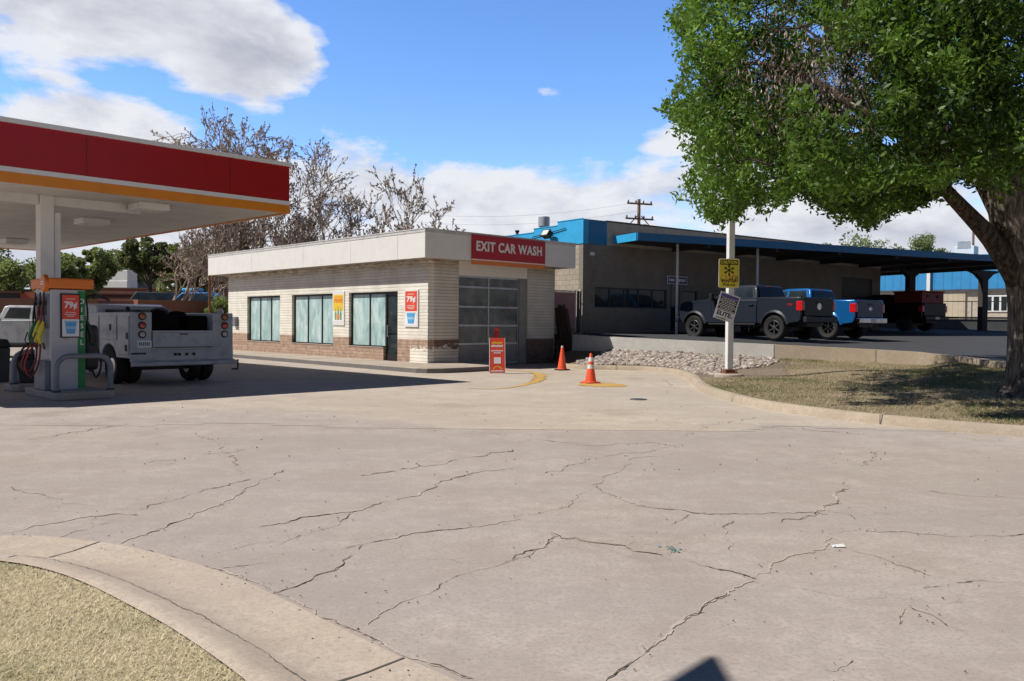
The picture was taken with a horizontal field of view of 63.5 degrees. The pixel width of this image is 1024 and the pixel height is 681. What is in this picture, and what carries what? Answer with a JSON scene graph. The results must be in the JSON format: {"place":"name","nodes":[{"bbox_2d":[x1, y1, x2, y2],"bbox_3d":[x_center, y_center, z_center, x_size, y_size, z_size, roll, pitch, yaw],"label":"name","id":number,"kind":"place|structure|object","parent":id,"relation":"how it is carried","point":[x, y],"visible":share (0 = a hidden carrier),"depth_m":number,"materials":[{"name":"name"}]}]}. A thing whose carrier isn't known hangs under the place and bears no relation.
{"place":"outdoors","nodes":[
{"label":"outdoors","id":0,"kind":"place"},
{"bbox_2d":[103,270,137,287],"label":"building","id":1,"kind":"structure","parent":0,"point":[125,279],"depth_m":89.81,"materials":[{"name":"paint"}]},
{"bbox_2d":[0,560,245,680],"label":"front lawn","id":2,"kind":"structure","parent":0,"point":[62,592],"depth_m":3.65,"materials":[{"name":"plant"}]},
{"bbox_2d":[133,300,227,312],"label":"garden wall","id":3,"kind":"structure","parent":0,"point":[187,306],"depth_m":40.92,"materials":[{"name":"brick"}]},
{"bbox_2d":[0,346,1023,680],"bbox_3d":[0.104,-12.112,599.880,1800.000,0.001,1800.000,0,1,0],"label":"ground","id":4,"kind":"structure","parent":0,"point":[566,610],"depth_m":5.86,"materials":[{"name":"concrete"}]},
{"bbox_2d":[0,298,97,346],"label":"wooden fence","id":5,"kind":"object","parent":4,"relation":"on","point":[4,302],"visible":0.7,"depth_m":41.79,"materials":[{"name":"brown wood"}]},
{"bbox_2d":[98,299,138,303],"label":"garden wall","id":6,"kind":"structure","parent":4,"relation":"on","point":[117,301],"depth_m":43.97,"materials":[{"name":"brick"}]},
{"bbox_2d":[87,293,225,298],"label":"terrace wall","id":7,"kind":"structure","parent":4,"relation":"on","point":[119,296],"depth_m":70.94,"materials":[{"name":"brown brick"}]},
{"bbox_2d":[98,287,225,294],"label":"terrace wall","id":8,"kind":"structure","parent":4,"relation":"on","point":[106,290],"depth_m":83.91,"materials":[{"name":"brick"}]},
{"bbox_2d":[152,228,253,300],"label":"bare tree","id":9,"kind":"object","parent":4,"relation":"on","point":[192,267],"visible":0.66,"depth_m":46.23,"materials":[{"name":"brown plant"}]},
{"bbox_2d":[209,275,210,312],"bbox_3d":[-14.599,-1.772,39.973,0.092,4.480,0.092,0,1,-22],"label":"fence post","id":10,"kind":"object","parent":4,"relation":"on","point":[209,293],"visible":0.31,"depth_m":39.94,"materials":[{"name":"grey metal"}]},
{"bbox_2d":[203,294,227,312],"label":"shrub","id":11,"kind":"object","parent":4,"relation":"on","point":[218,303],"visible":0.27,"depth_m":41.14,"materials":[{"name":"green plant"}]},
{"bbox_2d":[175,131,257,299],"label":"bare tree","id":12,"kind":"object","parent":4,"relation":"on","point":[219,229],"visible":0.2,"depth_m":48.64,"materials":[{"name":"brown plant"}]},
{"bbox_2d":[0,535,456,680],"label":"gutter pan","id":13,"kind":"object","parent":4,"relation":"on","point":[280,630],"visible":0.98,"depth_m":4.13,"materials":[{"name":"beige concrete"}]},
{"bbox_2d":[9,541,403,680],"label":"pan joint","id":14,"kind":"object","parent":13,"relation":"on","point":[224,628],"visible":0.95,"depth_m":3.85,"materials":[{"name":"grey concrete"}]},
{"bbox_2d":[174,214,288,282],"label":"bare tree","id":15,"kind":"object","parent":4,"relation":"on","point":[260,240],"visible":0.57,"depth_m":46.49,"materials":[{"name":"brown plant"}]},
{"bbox_2d":[152,102,358,247],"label":"bare tree","id":16,"kind":"object","parent":4,"relation":"on","point":[268,153],"visible":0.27,"depth_m":47.99,"materials":[{"name":"brown plant"}]},
{"bbox_2d":[253,207,343,245],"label":"bare tree","id":17,"kind":"object","parent":4,"relation":"on","point":[277,237],"visible":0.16,"depth_m":45.81,"materials":[{"name":"brown plant"}]},
{"bbox_2d":[272,161,382,245],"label":"bare tree","id":18,"kind":"object","parent":4,"relation":"on","point":[319,211],"visible":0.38,"depth_m":51.03,"materials":[{"name":"brown plant"}]},
{"bbox_2d":[339,190,395,236],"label":"bare tree","id":19,"kind":"object","parent":4,"relation":"on","point":[374,229],"visible":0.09,"depth_m":50.11,"materials":[{"name":"brown plant"}]},
{"bbox_2d":[365,164,465,231],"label":"bare tree","id":20,"kind":"object","parent":4,"relation":"on","point":[399,193],"visible":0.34,"depth_m":50.08,"materials":[{"name":"brown plant"}]},
{"bbox_2d":[0,354,942,430],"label":"concrete apron","id":21,"kind":"object","parent":4,"relation":"on","point":[270,392],"visible":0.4,"depth_m":15.06,"materials":[{"name":"beige concrete"}]},
{"bbox_2d":[0,339,10,381],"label":"trash bin","id":22,"kind":"object","parent":21,"relation":"on","point":[5,346],"visible":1,"depth_m":19.09,"materials":[{"name":"black plastic"}]},
{"bbox_2d":[0,305,34,345],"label":"service truck","id":23,"kind":"object","parent":21,"relation":"on","point":[15,323],"visible":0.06,"depth_m":30.55,"materials":[{"name":"white paint"}]},
{"bbox_2d":[4,383,33,391],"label":"pump island","id":24,"kind":"structure","parent":21,"relation":"on","point":[19,387],"depth_m":16.70,"materials":[{"name":"concrete"}]},
{"bbox_2d":[9,349,34,384],"bbox_3d":[-9.876,0.531,16.946,0.156,0.700,0.730,2,2,44],"label":"hoop guard","id":25,"kind":"object","parent":24,"relation":"on","point":[14,370],"visible":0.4,"depth_m":16.71,"materials":[{"name":"grey paint"}]},
{"bbox_2d":[17,354,34,382],"bbox_3d":[-10.072,0.564,17.199,0.396,0.620,0.430,2,2,44],"label":"trash bin","id":26,"kind":"object","parent":24,"relation":"on","point":[24,379],"visible":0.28,"depth_m":17.03,"materials":[{"name":"black plastic"}]},
{"bbox_2d":[25,385,113,400],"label":"pump island","id":27,"kind":"structure","parent":21,"relation":"on","point":[89,392],"depth_m":15.29,"materials":[{"name":"concrete"}]},
{"bbox_2d":[16,274,109,390],"bbox_3d":[-8.603,-0.161,15.881,1.100,2.155,1.477,2,2,44],"label":"fuel dispenser","id":28,"kind":"object","parent":27,"relation":"on","point":[58,328],"visible":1,"depth_m":15.51,"materials":[{"name":"grey plastic"}]},
{"bbox_2d":[51,353,114,392],"bbox_3d":[-7.928,0.585,15.336,0.156,0.700,1.100,2,2,44],"label":"hoop guard","id":29,"kind":"object","parent":27,"relation":"on","point":[62,358],"visible":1,"depth_m":15.24,"materials":[{"name":"grey paint"}]},
{"bbox_2d":[0,116,291,289],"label":"fuel canopy","id":30,"kind":"object","parent":21,"relation":"on","point":[63,187],"visible":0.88,"depth_m":17.55,"materials":[{"name":"red metal"}]},
{"bbox_2d":[85,304,238,383],"bbox_3d":[-9.532,0.014,20.912,6.290,1.860,2.535,2,2,44],"label":"utility truck","id":31,"kind":"object","parent":21,"relation":"on","point":[134,340],"visible":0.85,"depth_m":18.94,"materials":[{"name":"white paint"}]},
{"bbox_2d":[233,350,488,369],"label":"sidewalk","id":32,"kind":"structure","parent":21,"relation":"on","point":[413,365],"depth_m":27.16,"materials":[{"name":"concrete"}]},
{"bbox_2d":[265,353,458,367],"bbox_3d":[-5.971,0.650,28.559,1.830,0.003,11.612,-1,2,-43],"label":"sidewalk joint","id":33,"kind":"object","parent":32,"relation":"on","point":[375,360],"visible":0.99,"depth_m":27.52,"materials":[{"name":"grey concrete"}]},
{"bbox_2d":[233,354,488,372],"bbox_3d":[-7.353,0.683,30.722,2.812,0.135,17.555,-1,2,-43],"label":"sidewalk kerb face","id":34,"kind":"object","parent":21,"relation":"on","point":[412,370],"visible":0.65,"depth_m":25.52},
{"bbox_2d":[207,227,576,364],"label":"car wash building","id":35,"kind":"structure","parent":21,"relation":"on","point":[475,289],"depth_m":29.05,"materials":[{"name":"beige brick"}]},
{"bbox_2d":[332,291,344,324],"bbox_3d":[-6.337,-1.176,30.242,0.036,1.241,0.796,-1,2,-43],"label":"offer poster","id":36,"kind":"object","parent":35,"relation":"attached to","point":[338,307],"visible":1,"depth_m":30.21,"materials":[{"name":"white paper"}]},
{"bbox_2d":[404,289,418,326],"bbox_3d":[-3.279,-1.050,26.986,0.042,1.213,0.743,-1,2,-43],"label":"drink poster","id":37,"kind":"object","parent":35,"relation":"attached to","point":[411,308],"visible":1,"depth_m":26.95,"materials":[{"name":"paper"}]},
{"bbox_2d":[554,290,580,332],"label":"privacy gate","id":38,"kind":"structure","parent":35,"relation":"attached to","point":[567,298],"depth_m":31.86,"materials":[{"name":"metal"}]},
{"bbox_2d":[494,327,498,337],"bbox_3d":[-0.489,0.233,26.237,0.152,1.335,0.152,0,1,0],"label":"bollard","id":39,"kind":"object","parent":21,"relation":"on","point":[496,332],"visible":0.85,"depth_m":26.16,"materials":[{"name":"red metal"}]},
{"bbox_2d":[489,338,504,373],"bbox_3d":[-0.432,0.442,23.819,0.454,1.033,0.369,0,1,-8],"label":"sandwich board","id":40,"kind":"object","parent":21,"relation":"on","point":[496,355],"visible":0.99,"depth_m":23.72,"materials":[{"name":"red paint"}]},
{"bbox_2d":[473,370,546,388],"bbox_3d":[0.166,0.998,21.810,1.606,0.001,7.196,1,1,6],"label":"yellow paint arc","id":41,"kind":"object","parent":21,"relation":"on","point":[538,377],"visible":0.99,"depth_m":21.47,"materials":[{"name":"yellow paint"}]},
{"bbox_2d":[554,346,569,369],"bbox_3d":[1.562,0.540,25.808,0.401,0.752,0.401,0,1,-25],"label":"traffic cone","id":42,"kind":"object","parent":21,"relation":"on","point":[562,364],"visible":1,"depth_m":25.73,"materials":[{"name":"orange plastic"}]},
{"bbox_2d":[579,383,626,386],"bbox_3d":[2.148,1.060,19.804,1.196,0.001,1.415,0,1,0],"label":"yellow paint patch","id":43,"kind":"object","parent":21,"relation":"on","point":[606,385],"visible":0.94,"depth_m":19.66,"materials":[{"name":"yellow paint"}]},
{"bbox_2d":[580,353,600,383],"bbox_3d":[1.940,0.684,20.386,0.391,0.740,0.391,0,1,-25],"label":"traffic cone","id":44,"kind":"object","parent":43,"relation":"on","point":[590,378],"visible":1,"depth_m":20.31,"materials":[{"name":"orange plastic"}]},
{"bbox_2d":[630,398,646,399],"bbox_3d":[2.466,1.145,16.153,0.340,0.012,0.340,0,1,0],"label":"valve cover","id":45,"kind":"object","parent":21,"relation":"on","point":[638,399],"visible":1,"depth_m":16.08,"materials":[{"name":"grey metal"}]},
{"bbox_2d":[566,363,1023,436],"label":"kerb","id":46,"kind":"structure","parent":21,"relation":"on","point":[698,383],"depth_m":13.10,"materials":[{"name":"concrete"}]},
{"bbox_2d":[14,405,1003,680],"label":"grit","id":47,"kind":"object","parent":4,"relation":"on","point":[548,539],"visible":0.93,"depth_m":5.67,"materials":[{"name":"grey gravel"}]},
{"bbox_2d":[2,381,1022,680],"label":"crumbled crack edge","id":48,"kind":"object","parent":4,"relation":"on","point":[522,553],"visible":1,"depth_m":5.63,"materials":[{"name":"grey concrete"}]},
{"bbox_2d":[10,383,1023,677],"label":"pavement crack","id":49,"kind":"object","parent":4,"relation":"on","point":[514,555],"visible":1,"depth_m":5.53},
{"bbox_2d":[625,199,653,224],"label":"utility pole","id":50,"kind":"object","parent":4,"relation":"on","point":[638,203],"visible":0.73,"depth_m":79.60,"materials":[{"name":"brown wood"}]},
{"bbox_2d":[373,204,623,216],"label":"overhead wire","id":51,"kind":"object","parent":50,"relation":"attached to","point":[498,216],"visible":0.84,"depth_m":87.22,"materials":[{"name":"black metal"}]},
{"bbox_2d":[379,211,634,224],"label":"overhead wire","id":52,"kind":"object","parent":50,"relation":"attached to","point":[529,223],"visible":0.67,"depth_m":86.17,"materials":[{"name":"black metal"}]},
{"bbox_2d":[657,541,681,551],"bbox_3d":[1.080,1.375,5.508,0.197,0.008,0.277,0,1,-11],"label":"broken glass","id":53,"kind":"object","parent":4,"relation":"on","point":[672,548],"visible":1,"depth_m":5.48,"materials":[{"name":"clear glass"}]},
{"bbox_2d":[557,350,790,379],"bbox_3d":[12.463,1.144,13.761,11.896,0.738,40.473,-1,2,-40],"label":"dirt bed","id":54,"kind":"object","parent":4,"relation":"on","point":[774,370],"visible":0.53,"depth_m":22.80,"materials":[{"name":"brown soil"}]},
{"bbox_2d":[555,304,571,351],"bbox_3d":[1.981,-0.410,30.617,0.651,1.844,0.510,-1,2,-43],"label":"plank stack","id":55,"kind":"object","parent":54,"relation":"on","point":[564,333],"visible":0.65,"depth_m":30.50,"materials":[{"name":"brown wood"}]},
{"bbox_2d":[576,349,779,374],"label":"river rocks","id":56,"kind":"object","parent":54,"relation":"on","point":[700,363],"visible":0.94,"depth_m":26.38,"materials":[{"name":"beige stone"}]},
{"bbox_2d":[680,103,743,376],"bbox_3d":[5.436,-2.302,20.581,2.900,6.997,0.720,0,1,-10],"label":"light pole","id":57,"kind":"object","parent":54,"relation":"on","point":[728,371],"visible":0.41,"depth_m":20.54,"materials":[{"name":"metal"}]},
{"bbox_2d":[713,291,739,323],"bbox_3d":[5.308,-0.820,20.444,0.535,0.673,0.012,18,-2,-10],"label":"elite poster","id":58,"kind":"object","parent":57,"relation":"attached to","point":[726,306],"visible":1,"depth_m":20.44,"materials":[{"name":"paper"}]},
{"bbox_2d":[718,258,739,287],"bbox_3d":[5.363,-1.660,20.450,0.544,0.723,0.023,0,1,-10],"label":"caution sign","id":59,"kind":"object","parent":57,"relation":"attached to","point":[728,273],"visible":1,"depth_m":20.45,"materials":[{"name":"metal"}]},
{"bbox_2d":[557,334,1005,367],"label":"retaining wall","id":60,"kind":"structure","parent":54,"relation":"on","point":[590,343],"depth_m":26.31,"materials":[{"name":"concrete"}]},
{"bbox_2d":[554,327,1006,360],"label":"asphalt lot","id":61,"kind":"structure","parent":4,"relation":"on","point":[989,344],"depth_m":31.39,"materials":[{"name":"grey asphalt"}]},
{"bbox_2d":[583,329,590,333],"bbox_3d":[2.902,-0.340,31.900,0.291,0.190,0.295,0,1,0],"label":"rubble stone","id":62,"kind":"object","parent":61,"relation":"on","point":[587,331],"visible":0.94,"depth_m":31.80,"materials":[{"name":"grey stone"}]},
{"bbox_2d":[507,218,880,346],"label":"shop building","id":63,"kind":"structure","parent":61,"relation":"on","point":[624,288],"depth_m":34.92,"materials":[{"name":"beige paint"}]},
{"bbox_2d":[538,216,549,226],"bbox_3d":[1.442,-4.714,37.402,0.520,1.753,0.520,0,1,0],"label":"roof ventilator","id":64,"kind":"object","parent":63,"relation":"on","point":[543,221],"visible":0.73,"depth_m":37.17,"materials":[{"name":"metal"}]},
{"bbox_2d":[595,287,665,308],"bbox_3d":[4.918,-1.744,34.293,4.199,0.811,0.060,0,2,-37],"label":"window","id":65,"kind":"structure","parent":63,"relation":"in","point":[605,297],"depth_m":34.24,"materials":[{"name":"black glass"}]},
{"bbox_2d":[670,284,678,331],"bbox_3d":[7.013,-1.379,35.845,0.610,2.450,0.120,0,2,-37],"label":"door","id":66,"kind":"structure","parent":63,"relation":"in","point":[673,286],"depth_m":35.80,"materials":[{"name":"grey glass"}]},
{"bbox_2d":[667,276,686,284],"bbox_3d":[7.157,-2.601,35.817,1.249,0.344,0.031,0,2,-37],"label":"wall sign","id":67,"kind":"object","parent":63,"relation":"attached to","point":[672,280],"visible":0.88,"depth_m":35.78,"materials":[{"name":"plastic"}]},
{"bbox_2d":[682,291,696,302],"bbox_3d":[7.763,-1.769,36.437,0.997,0.811,0.060,0,2,-37],"label":"window","id":68,"kind":"structure","parent":63,"relation":"in","point":[687,296],"depth_m":36.43,"materials":[{"name":"black glass"}]},
{"bbox_2d":[842,277,870,329],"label":"garage door","id":69,"kind":"structure","parent":63,"relation":"in","point":[852,288],"depth_m":44.48,"materials":[{"name":"black metal"}]},
{"bbox_2d":[675,285,837,339],"bbox_3d":[9.017,-1.060,31.177,2.380,1.993,6.050,0,2,-36],"label":"pickup truck","id":70,"kind":"object","parent":61,"relation":"on","point":[775,312],"visible":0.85,"depth_m":29.93,"materials":[{"name":"grey paint"}]},
{"bbox_2d":[613,232,998,333],"bbox_3d":[15.323,-2.400,44.423,29.745,3.938,13.530,0,1,-25],"label":"carport canopy","id":71,"kind":"object","parent":61,"relation":"on","point":[910,265],"visible":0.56,"depth_m":38.52,"materials":[{"name":"blue metal"}]},
{"bbox_2d":[740,288,886,338],"bbox_3d":[11.759,-1.096,33.377,2.380,1.953,6.050,0,2,-36],"label":"pickup truck","id":72,"kind":"object","parent":61,"relation":"on","point":[856,318],"visible":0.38,"depth_m":31.31,"materials":[{"name":"blue paint"}]},
{"bbox_2d":[866,294,948,330],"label":"pickup truck","id":73,"kind":"object","parent":61,"relation":"on","point":[921,316],"visible":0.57,"depth_m":42.75,"materials":[{"name":"black paint"}]},
{"bbox_2d":[893,291,944,303],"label":"tool box","id":74,"kind":"object","parent":73,"relation":"in","point":[923,297],"visible":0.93,"depth_m":42.56,"materials":[{"name":"red metal"}]},
{"bbox_2d":[880,301,1006,329],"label":"boundary wall","id":75,"kind":"structure","parent":61,"relation":"on","point":[996,323],"depth_m":50.81,"materials":[{"name":"grey concrete"}]},
{"bbox_2d":[832,544,845,546],"bbox_3d":[2.198,1.380,5.577,0.090,0.014,0.042,0,1,0],"label":"paper scrap","id":76,"kind":"object","parent":4,"relation":"on","point":[839,545],"visible":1,"depth_m":5.58,"materials":[{"name":"white paper"}]},
{"bbox_2d":[822,230,886,247],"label":"leafy tree","id":77,"kind":"object","parent":4,"relation":"on","point":[862,242],"visible":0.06,"depth_m":93.01,"materials":[{"name":"green plant"}]},
{"bbox_2d":[876,238,896,248],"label":"leafy tree","id":78,"kind":"object","parent":4,"relation":"on","point":[895,244],"visible":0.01,"depth_m":96.71,"materials":[{"name":"green plant"}]},
{"bbox_2d":[894,231,950,251],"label":"leafy tree","id":79,"kind":"object","parent":4,"relation":"on","point":[923,242],"visible":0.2,"depth_m":92.91,"materials":[{"name":"green plant"}]},
{"bbox_2d":[880,254,1006,316],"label":"metal warehouse","id":80,"kind":"structure","parent":4,"relation":"on","point":[959,286],"depth_m":76.26,"materials":[{"name":"blue paint"}]},
{"bbox_2d":[954,241,977,253],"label":"rooftop unit","id":81,"kind":"object","parent":80,"relation":"on","point":[964,247],"visible":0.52,"depth_m":83.17,"materials":[{"name":"white metal"}]},
{"bbox_2d":[988,295,1006,311],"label":"window","id":82,"kind":"structure","parent":80,"relation":"in","point":[992,306],"depth_m":74.19,"materials":[{"name":"white paint"}]},
{"bbox_2d":[972,232,974,245],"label":"utility pole","id":83,"kind":"object","parent":4,"relation":"on","point":[973,237],"depth_m":84.70,"materials":[{"name":"brown wood"}]},
{"bbox_2d":[0,0,1023,288],"label":"sky","id":84,"kind":"structure","parent":0,"point":[508,110],"materials":[{"name":"blue"}]},
{"bbox_2d":[701,357,1023,424],"bbox_3d":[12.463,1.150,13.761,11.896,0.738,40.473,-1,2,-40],"label":"lawn","id":85,"kind":"structure","parent":0,"point":[842,371],"depth_m":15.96,"materials":[{"name":"green plant"}]},
{"bbox_2d":[652,0,1023,399],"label":"shade tree","id":86,"kind":"object","parent":85,"relation":"on","point":[947,135],"visible":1,"depth_m":13.21,"materials":[{"name":"green plant"}]},
{"label":"upper terrace","id":87,"kind":"structure","parent":0,"visible":0},
{"bbox_2d":[107,247,153,285],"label":"leafy tree","id":88,"kind":"object","parent":87,"relation":"on","point":[112,255],"visible":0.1,"depth_m":94.86,"materials":[{"name":"green plant"}]},
{"bbox_2d":[137,281,147,287],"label":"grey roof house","id":89,"kind":"structure","parent":87,"relation":"on","point":[139,285],"depth_m":96.03,"materials":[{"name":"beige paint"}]},
{"bbox_2d":[138,275,158,287],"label":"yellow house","id":90,"kind":"structure","parent":87,"relation":"on","point":[154,285],"depth_m":100.84,"materials":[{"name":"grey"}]},
{"label":"terrace","id":91,"kind":"structure","parent":0,"visible":0},
{"bbox_2d":[0,291,34,297],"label":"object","id":92,"kind":"object","parent":91,"relation":"on","point":[15,294],"visible":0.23,"depth_m":45.98,"materials":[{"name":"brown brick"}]},
{"bbox_2d":[0,257,35,291],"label":"leafy tree","id":93,"kind":"object","parent":91,"relation":"on","point":[12,274],"visible":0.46,"depth_m":59.01,"materials":[{"name":"green plant"}]},
{"bbox_2d":[61,252,98,298],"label":"leafy tree","id":94,"kind":"object","parent":91,"relation":"on","point":[70,263],"visible":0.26,"depth_m":65.60,"materials":[{"name":"green plant"}]},
{"bbox_2d":[113,236,174,291],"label":"leafy tree","id":95,"kind":"object","parent":91,"relation":"on","point":[134,258],"visible":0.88,"depth_m":61.21,"materials":[{"name":"green plant"}]},
{"bbox_2d":[130,292,174,299],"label":"parked suv","id":96,"kind":"object","parent":91,"relation":"on","point":[153,295],"visible":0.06,"depth_m":57.13,"materials":[{"name":"paint"}]},
{"bbox_2d":[150,242,208,295],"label":"leafy tree","id":97,"kind":"object","parent":91,"relation":"on","point":[163,285],"visible":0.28,"depth_m":64.90,"materials":[{"name":"green plant"}]},
{"bbox_2d":[176,288,220,300],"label":"parked car","id":98,"kind":"object","parent":91,"relation":"on","point":[198,296],"visible":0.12,"depth_m":57.14,"materials":[{"name":"blue paint"}]},
{"bbox_2d":[198,247,225,292],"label":"leafy tree","id":99,"kind":"object","parent":91,"relation":"on","point":[213,281],"visible":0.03,"depth_m":68.80,"materials":[{"name":"green plant"}]},
{"label":"middle terrace","id":100,"kind":"structure","parent":0,"visible":0},
{"bbox_2d":[0,249,25,290],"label":"leafy tree","id":101,"kind":"object","parent":100,"relation":"on","point":[3,253],"visible":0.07,"depth_m":79.53,"materials":[{"name":"green plant"}]},
{"bbox_2d":[75,247,124,290],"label":"leafy tree","id":102,"kind":"object","parent":100,"relation":"on","point":[102,271],"visible":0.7,"depth_m":74.43,"materials":[{"name":"green plant"}]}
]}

